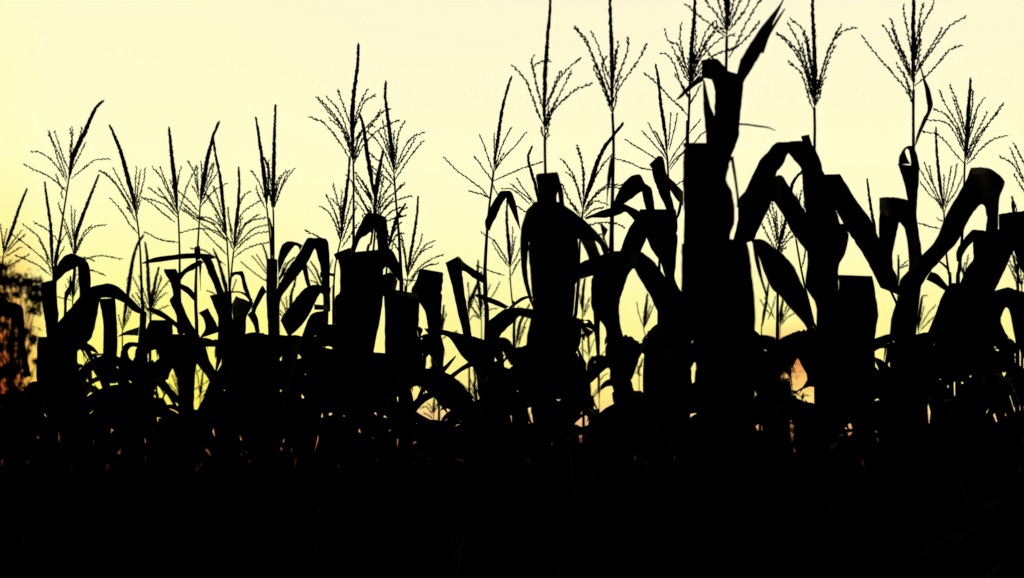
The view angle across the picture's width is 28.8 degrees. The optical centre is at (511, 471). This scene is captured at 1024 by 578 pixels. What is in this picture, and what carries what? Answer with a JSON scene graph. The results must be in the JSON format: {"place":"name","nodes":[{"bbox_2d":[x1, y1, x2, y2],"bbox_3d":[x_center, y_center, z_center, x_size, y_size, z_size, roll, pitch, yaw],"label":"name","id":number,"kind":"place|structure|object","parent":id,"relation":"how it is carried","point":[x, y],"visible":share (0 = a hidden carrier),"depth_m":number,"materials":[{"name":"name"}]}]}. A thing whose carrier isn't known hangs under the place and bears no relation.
{"place":"outdoors","nodes":[
{"label":"outdoors","id":0,"kind":"place"},
{"bbox_2d":[0,0,1023,472],"label":"sky","id":1,"kind":"structure","parent":0,"point":[187,67],"materials":[{"name":"yellow"}]},
{"bbox_2d":[5,473,1019,577],"bbox_3d":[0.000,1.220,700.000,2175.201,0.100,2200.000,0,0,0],"label":"ground","id":2,"kind":"structure","parent":0,"point":[504,538],"depth_m":38.43,"materials":[{"name":"soil"}]},
{"bbox_2d":[0,254,49,504],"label":"tree","id":3,"kind":"object","parent":2,"relation":"on","point":[11,370],"visible":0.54,"depth_m":54.91,"materials":[{"name":"brown plant"}]},
{"bbox_2d":[0,188,96,565],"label":"maize plant","id":4,"kind":"object","parent":2,"relation":"on","point":[14,312],"visible":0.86,"depth_m":8.01,"materials":[{"name":"black plant"}]},
{"bbox_2d":[0,181,136,577],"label":"maize plant","id":5,"kind":"object","parent":2,"relation":"on","point":[44,366],"visible":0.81,"depth_m":7.72,"materials":[{"name":"black plant"}]},
{"bbox_2d":[58,268,98,548],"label":"maize plant","id":6,"kind":"object","parent":2,"relation":"on","point":[72,512],"visible":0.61,"depth_m":8.89,"materials":[{"name":"black plant"}]},
{"bbox_2d":[0,175,174,577],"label":"maize plant","id":7,"kind":"object","parent":2,"relation":"on","point":[69,329],"visible":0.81,"depth_m":7.72,"materials":[{"name":"black plant"}]},
{"bbox_2d":[0,99,177,577],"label":"maize plant","id":8,"kind":"object","parent":2,"relation":"on","point":[48,457],"visible":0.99,"depth_m":7.31,"materials":[{"name":"black plant"}]},
{"bbox_2d":[31,124,222,577],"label":"maize plant","id":9,"kind":"object","parent":2,"relation":"on","point":[112,557],"visible":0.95,"depth_m":7.23,"materials":[{"name":"black plant"}]},
{"bbox_2d":[86,234,176,535],"bbox_3d":[-1.827,0.030,9.626,0.266,2.341,0.451,0,0,21],"label":"maize plant","id":10,"kind":"object","parent":2,"relation":"on","point":[128,289],"visible":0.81,"depth_m":9.56,"materials":[{"name":"black plant"}]},
{"bbox_2d":[131,241,169,405],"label":"maize plant","id":11,"kind":"object","parent":2,"relation":"on","point":[156,362],"visible":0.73,"depth_m":9.97,"materials":[{"name":"black plant"}]},
{"bbox_2d":[75,126,227,577],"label":"maize plant","id":12,"kind":"object","parent":2,"relation":"on","point":[178,490],"visible":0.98,"depth_m":7.11,"materials":[{"name":"black plant"}]},
{"bbox_2d":[145,266,161,542],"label":"maize plant","id":13,"kind":"object","parent":2,"relation":"on","point":[151,392],"visible":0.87,"depth_m":9.94,"materials":[{"name":"black plant"}]},
{"bbox_2d":[169,371,177,577],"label":"maize plant","id":14,"kind":"object","parent":2,"relation":"on","point":[176,384],"visible":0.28,"depth_m":13.80,"materials":[{"name":"black plant"}]},
{"bbox_2d":[79,121,281,573],"bbox_3d":[-1.175,-0.037,7.251,0.584,2.474,0.693,0,0,-32],"label":"maize plant","id":15,"kind":"object","parent":2,"relation":"on","point":[215,418],"visible":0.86,"depth_m":7.23,"materials":[{"name":"black plant"}]},
{"bbox_2d":[194,369,208,468],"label":"maize plant","id":16,"kind":"object","parent":2,"relation":"on","point":[200,386],"visible":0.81,"depth_m":13.85,"materials":[{"name":"black plant"}]},
{"bbox_2d":[189,247,236,560],"bbox_3d":[-1.467,0.061,9.567,0.497,2.277,0.229,0,0,40],"label":"maize plant","id":17,"kind":"object","parent":2,"relation":"on","point":[206,455],"visible":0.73,"depth_m":9.56,"materials":[{"name":"black plant"}]},
{"bbox_2d":[179,137,285,577],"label":"maize plant","id":18,"kind":"object","parent":2,"relation":"on","point":[240,549],"visible":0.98,"depth_m":7.09,"materials":[{"name":"black plant"}]},
{"bbox_2d":[241,244,267,280],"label":"maize plant","id":19,"kind":"object","parent":2,"relation":"on","point":[265,252],"visible":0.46,"depth_m":9.54,"materials":[{"name":"black plant"}]},
{"bbox_2d":[189,116,328,577],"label":"maize plant","id":20,"kind":"object","parent":2,"relation":"on","point":[250,471],"visible":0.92,"depth_m":7.12,"materials":[{"name":"black plant"}]},
{"bbox_2d":[181,104,340,577],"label":"maize plant","id":21,"kind":"object","parent":2,"relation":"on","point":[226,570],"visible":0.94,"depth_m":7.05,"materials":[{"name":"black plant"}]},
{"bbox_2d":[222,238,330,577],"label":"maize plant","id":22,"kind":"object","parent":2,"relation":"on","point":[242,422],"visible":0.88,"depth_m":6.85,"materials":[{"name":"black plant"}]},
{"bbox_2d":[277,256,295,572],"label":"maize plant","id":23,"kind":"object","parent":2,"relation":"on","point":[283,271],"visible":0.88,"depth_m":9.93,"materials":[{"name":"black plant"}]},
{"bbox_2d":[280,277,301,454],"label":"maize plant","id":24,"kind":"object","parent":2,"relation":"on","point":[288,351],"visible":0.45,"depth_m":10.36,"materials":[{"name":"black plant"}]},
{"bbox_2d":[198,167,386,577],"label":"maize plant","id":25,"kind":"object","parent":2,"relation":"on","point":[252,353],"visible":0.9,"depth_m":7.20,"materials":[{"name":"black plant"}]},
{"bbox_2d":[192,156,412,577],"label":"maize plant","id":26,"kind":"object","parent":2,"relation":"on","point":[265,490],"visible":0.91,"depth_m":6.46,"materials":[{"name":"black plant"}]},
{"bbox_2d":[307,260,332,537],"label":"maize plant","id":27,"kind":"object","parent":2,"relation":"on","point":[318,276],"visible":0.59,"depth_m":10.37,"materials":[{"name":"black plant"}]},
{"bbox_2d":[194,43,447,577],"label":"maize plant","id":28,"kind":"object","parent":2,"relation":"on","point":[358,302],"visible":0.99,"depth_m":5.84,"materials":[{"name":"black plant"}]},
{"bbox_2d":[230,203,443,577],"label":"maize plant","id":29,"kind":"object","parent":2,"relation":"on","point":[434,518],"visible":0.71,"depth_m":6.37,"materials":[{"name":"black plant"}]},
{"bbox_2d":[229,81,461,577],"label":"maize plant","id":30,"kind":"object","parent":2,"relation":"on","point":[404,350],"visible":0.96,"depth_m":5.90,"materials":[{"name":"black plant"}]},
{"bbox_2d":[212,113,509,577],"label":"maize plant","id":31,"kind":"object","parent":2,"relation":"on","point":[427,484],"visible":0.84,"depth_m":6.18,"materials":[{"name":"black plant"}]},
{"bbox_2d":[251,150,482,577],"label":"maize plant","id":32,"kind":"object","parent":2,"relation":"on","point":[379,490],"visible":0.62,"depth_m":6.34,"materials":[{"name":"black plant"}]},
{"bbox_2d":[389,196,460,577],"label":"maize plant","id":33,"kind":"object","parent":2,"relation":"on","point":[427,287],"visible":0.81,"depth_m":7.12,"materials":[{"name":"black plant"}]},
{"bbox_2d":[419,397,436,571],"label":"maize plant","id":34,"kind":"object","parent":2,"relation":"on","point":[433,407],"visible":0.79,"depth_m":13.85,"materials":[{"name":"black plant"}]},
{"bbox_2d":[430,304,461,577],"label":"maize plant","id":35,"kind":"object","parent":2,"relation":"on","point":[443,319],"visible":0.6,"depth_m":11.56,"materials":[{"name":"black plant"}]},
{"bbox_2d":[386,256,510,423],"bbox_3d":[-0.206,0.267,6.054,0.405,1.866,0.713,0,0,0],"label":"maize plant","id":36,"kind":"object","parent":2,"relation":"on","point":[467,344],"visible":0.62,"depth_m":6.08,"materials":[{"name":"black plant"}]},
{"bbox_2d":[290,75,610,577],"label":"maize plant","id":37,"kind":"object","parent":2,"relation":"on","point":[471,544],"visible":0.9,"depth_m":5.44,"materials":[{"name":"black plant"}]},
{"bbox_2d":[394,146,541,577],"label":"maize plant","id":38,"kind":"object","parent":2,"relation":"on","point":[519,415],"visible":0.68,"depth_m":6.24,"materials":[{"name":"black plant"}]},
{"bbox_2d":[458,271,482,392],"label":"maize plant","id":39,"kind":"object","parent":2,"relation":"on","point":[470,299],"visible":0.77,"depth_m":11.60,"materials":[{"name":"black plant"}]},
{"bbox_2d":[467,369,477,400],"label":"maize plant","id":40,"kind":"object","parent":2,"relation":"on","point":[475,392],"visible":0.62,"depth_m":13.82,"materials":[{"name":"black plant"}]},
{"bbox_2d":[468,259,512,472],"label":"maize plant","id":41,"kind":"object","parent":2,"relation":"on","point":[480,301],"visible":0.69,"depth_m":11.56,"materials":[{"name":"black plant"}]},
{"bbox_2d":[359,0,649,577],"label":"maize plant","id":42,"kind":"object","parent":2,"relation":"on","point":[553,231],"visible":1,"depth_m":4.49,"materials":[{"name":"black plant"}]},
{"bbox_2d":[511,304,530,421],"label":"maize plant","id":43,"kind":"object","parent":2,"relation":"on","point":[519,329],"visible":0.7,"depth_m":11.61,"materials":[{"name":"black plant"}]},
{"bbox_2d":[476,200,579,458],"bbox_3d":[0.067,0.052,7.965,0.542,2.296,0.521,0,0,-26],"label":"maize plant","id":44,"kind":"object","parent":2,"relation":"on","point":[515,396],"visible":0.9,"depth_m":8.03,"materials":[{"name":"black plant"}]},
{"bbox_2d":[370,122,789,577],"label":"maize plant","id":45,"kind":"object","parent":2,"relation":"on","point":[562,421],"visible":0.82,"depth_m":5.49,"materials":[{"name":"black plant"}]},
{"bbox_2d":[576,278,603,444],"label":"maize plant","id":46,"kind":"object","parent":2,"relation":"on","point":[588,333],"visible":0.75,"depth_m":11.57,"materials":[{"name":"black plant"}]},
{"bbox_2d":[580,328,601,511],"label":"maize plant","id":47,"kind":"object","parent":2,"relation":"on","point":[589,351],"visible":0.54,"depth_m":13.81,"materials":[{"name":"black plant"}]},
{"bbox_2d":[597,351,607,550],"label":"maize plant","id":48,"kind":"object","parent":2,"relation":"on","point":[598,385],"visible":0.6,"depth_m":13.83,"materials":[{"name":"black plant"}]},
{"bbox_2d":[550,0,682,577],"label":"maize plant","id":49,"kind":"object","parent":2,"relation":"on","point":[616,516],"visible":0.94,"depth_m":4.52,"materials":[{"name":"black plant"}]},
{"bbox_2d":[571,174,691,577],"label":"maize plant","id":50,"kind":"object","parent":2,"relation":"on","point":[657,228],"visible":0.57,"depth_m":4.91,"materials":[{"name":"black plant"}]},
{"bbox_2d":[634,358,643,390],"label":"maize plant","id":51,"kind":"object","parent":2,"relation":"on","point":[639,367],"visible":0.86,"depth_m":13.84,"materials":[{"name":"black plant"}]},
{"bbox_2d":[636,293,654,574],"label":"maize plant","id":52,"kind":"object","parent":2,"relation":"on","point":[646,315],"visible":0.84,"depth_m":11.55,"materials":[{"name":"black plant"}]},
{"bbox_2d":[600,63,705,462],"bbox_3d":[0.443,-0.022,6.078,0.304,2.444,0.272,0,0,36],"label":"maize plant","id":53,"kind":"object","parent":2,"relation":"on","point":[665,183],"visible":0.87,"depth_m":6.06,"materials":[{"name":"black plant"}]},
{"bbox_2d":[557,0,759,526],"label":"maize plant","id":54,"kind":"object","parent":2,"relation":"on","point":[685,387],"visible":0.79,"depth_m":4.97,"materials":[{"name":"black plant"}]},
{"bbox_2d":[568,0,902,577],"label":"maize plant","id":55,"kind":"object","parent":2,"relation":"on","point":[721,468],"visible":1,"depth_m":4.01,"materials":[{"name":"black plant"}]},
{"bbox_2d":[755,283,775,429],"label":"maize plant","id":56,"kind":"object","parent":2,"relation":"on","point":[762,323],"visible":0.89,"depth_m":9.96,"materials":[{"name":"black plant"}]},
{"bbox_2d":[761,202,793,452],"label":"maize plant","id":57,"kind":"object","parent":2,"relation":"on","point":[783,387],"visible":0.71,"depth_m":6.88,"materials":[{"name":"black plant"}]},
{"bbox_2d":[759,299,798,438],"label":"maize plant","id":58,"kind":"object","parent":2,"relation":"on","point":[781,316],"visible":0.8,"depth_m":11.59,"materials":[{"name":"black plant"}]},
{"bbox_2d":[757,357,801,441],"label":"tree","id":59,"kind":"object","parent":2,"relation":"on","point":[784,378],"visible":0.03,"depth_m":60.03,"materials":[{"name":"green plant"}]},
{"bbox_2d":[574,0,1014,577],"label":"maize plant","id":60,"kind":"object","parent":2,"relation":"on","point":[818,230],"visible":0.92,"depth_m":4.39,"materials":[{"name":"black plant"}]},
{"bbox_2d":[790,171,816,479],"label":"maize plant","id":61,"kind":"object","parent":2,"relation":"on","point":[798,434],"visible":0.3,"depth_m":6.53,"materials":[{"name":"black plant"}]},
{"bbox_2d":[676,0,1023,577],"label":"maize plant","id":62,"kind":"object","parent":2,"relation":"on","point":[917,465],"visible":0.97,"depth_m":4.52,"materials":[{"name":"black plant"}]},
{"bbox_2d":[764,174,945,577],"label":"maize plant","id":63,"kind":"object","parent":2,"relation":"on","point":[859,309],"visible":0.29,"depth_m":4.62,"materials":[{"name":"black plant"}]},
{"bbox_2d":[840,255,908,438],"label":"maize plant","id":64,"kind":"object","parent":2,"relation":"on","point":[899,267],"visible":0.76,"depth_m":8.89,"materials":[{"name":"black plant"}]},
{"bbox_2d":[775,167,1023,577],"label":"maize plant","id":65,"kind":"object","parent":2,"relation":"on","point":[983,186],"visible":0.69,"depth_m":4.52,"materials":[{"name":"black plant"}]},
{"bbox_2d":[866,178,949,537],"bbox_3d":[1.195,0.118,6.711,0.476,2.163,0.329,0,0,39],"label":"maize plant","id":66,"kind":"object","parent":2,"relation":"on","point":[879,363],"visible":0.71,"depth_m":6.53,"materials":[{"name":"black plant"}]},
{"bbox_2d":[917,295,935,333],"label":"maize plant","id":67,"kind":"object","parent":2,"relation":"on","point":[920,312],"visible":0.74,"depth_m":11.57,"materials":[{"name":"black plant"}]},
{"bbox_2d":[918,127,962,542],"bbox_3d":[1.550,-0.036,7.279,0.170,2.473,0.283,0,0,18],"label":"maize plant","id":68,"kind":"object","parent":2,"relation":"on","point":[935,278],"visible":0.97,"depth_m":7.32,"materials":[{"name":"black plant"}]},
{"bbox_2d":[884,283,1023,577],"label":"maize plant","id":69,"kind":"object","parent":2,"relation":"on","point":[959,302],"visible":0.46,"depth_m":4.90,"materials":[{"name":"black plant"}]},
{"bbox_2d":[961,254,968,383],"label":"maize plant","id":70,"kind":"object","parent":2,"relation":"on","point":[964,268],"visible":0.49,"depth_m":9.18,"materials":[{"name":"black plant"}]},
{"bbox_2d":[922,77,1023,552],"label":"maize plant","id":71,"kind":"object","parent":2,"relation":"on","point":[975,272],"visible":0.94,"depth_m":5.93,"materials":[{"name":"black plant"}]},
{"bbox_2d":[950,142,1023,513],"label":"maize plant","id":72,"kind":"object","parent":2,"relation":"on","point":[1010,234],"visible":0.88,"depth_m":5.49,"materials":[{"name":"black plant"}]},
{"bbox_2d":[999,195,1023,577],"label":"maize plant","id":73,"kind":"object","parent":2,"relation":"on","point":[1018,456],"visible":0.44,"depth_m":7.75,"materials":[{"name":"black plant"}]},
{"bbox_2d":[1007,253,1023,577],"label":"maize plant","id":74,"kind":"object","parent":2,"relation":"on","point":[1014,267],"visible":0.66,"depth_m":8.90,"materials":[{"name":"black plant"}]}
]}

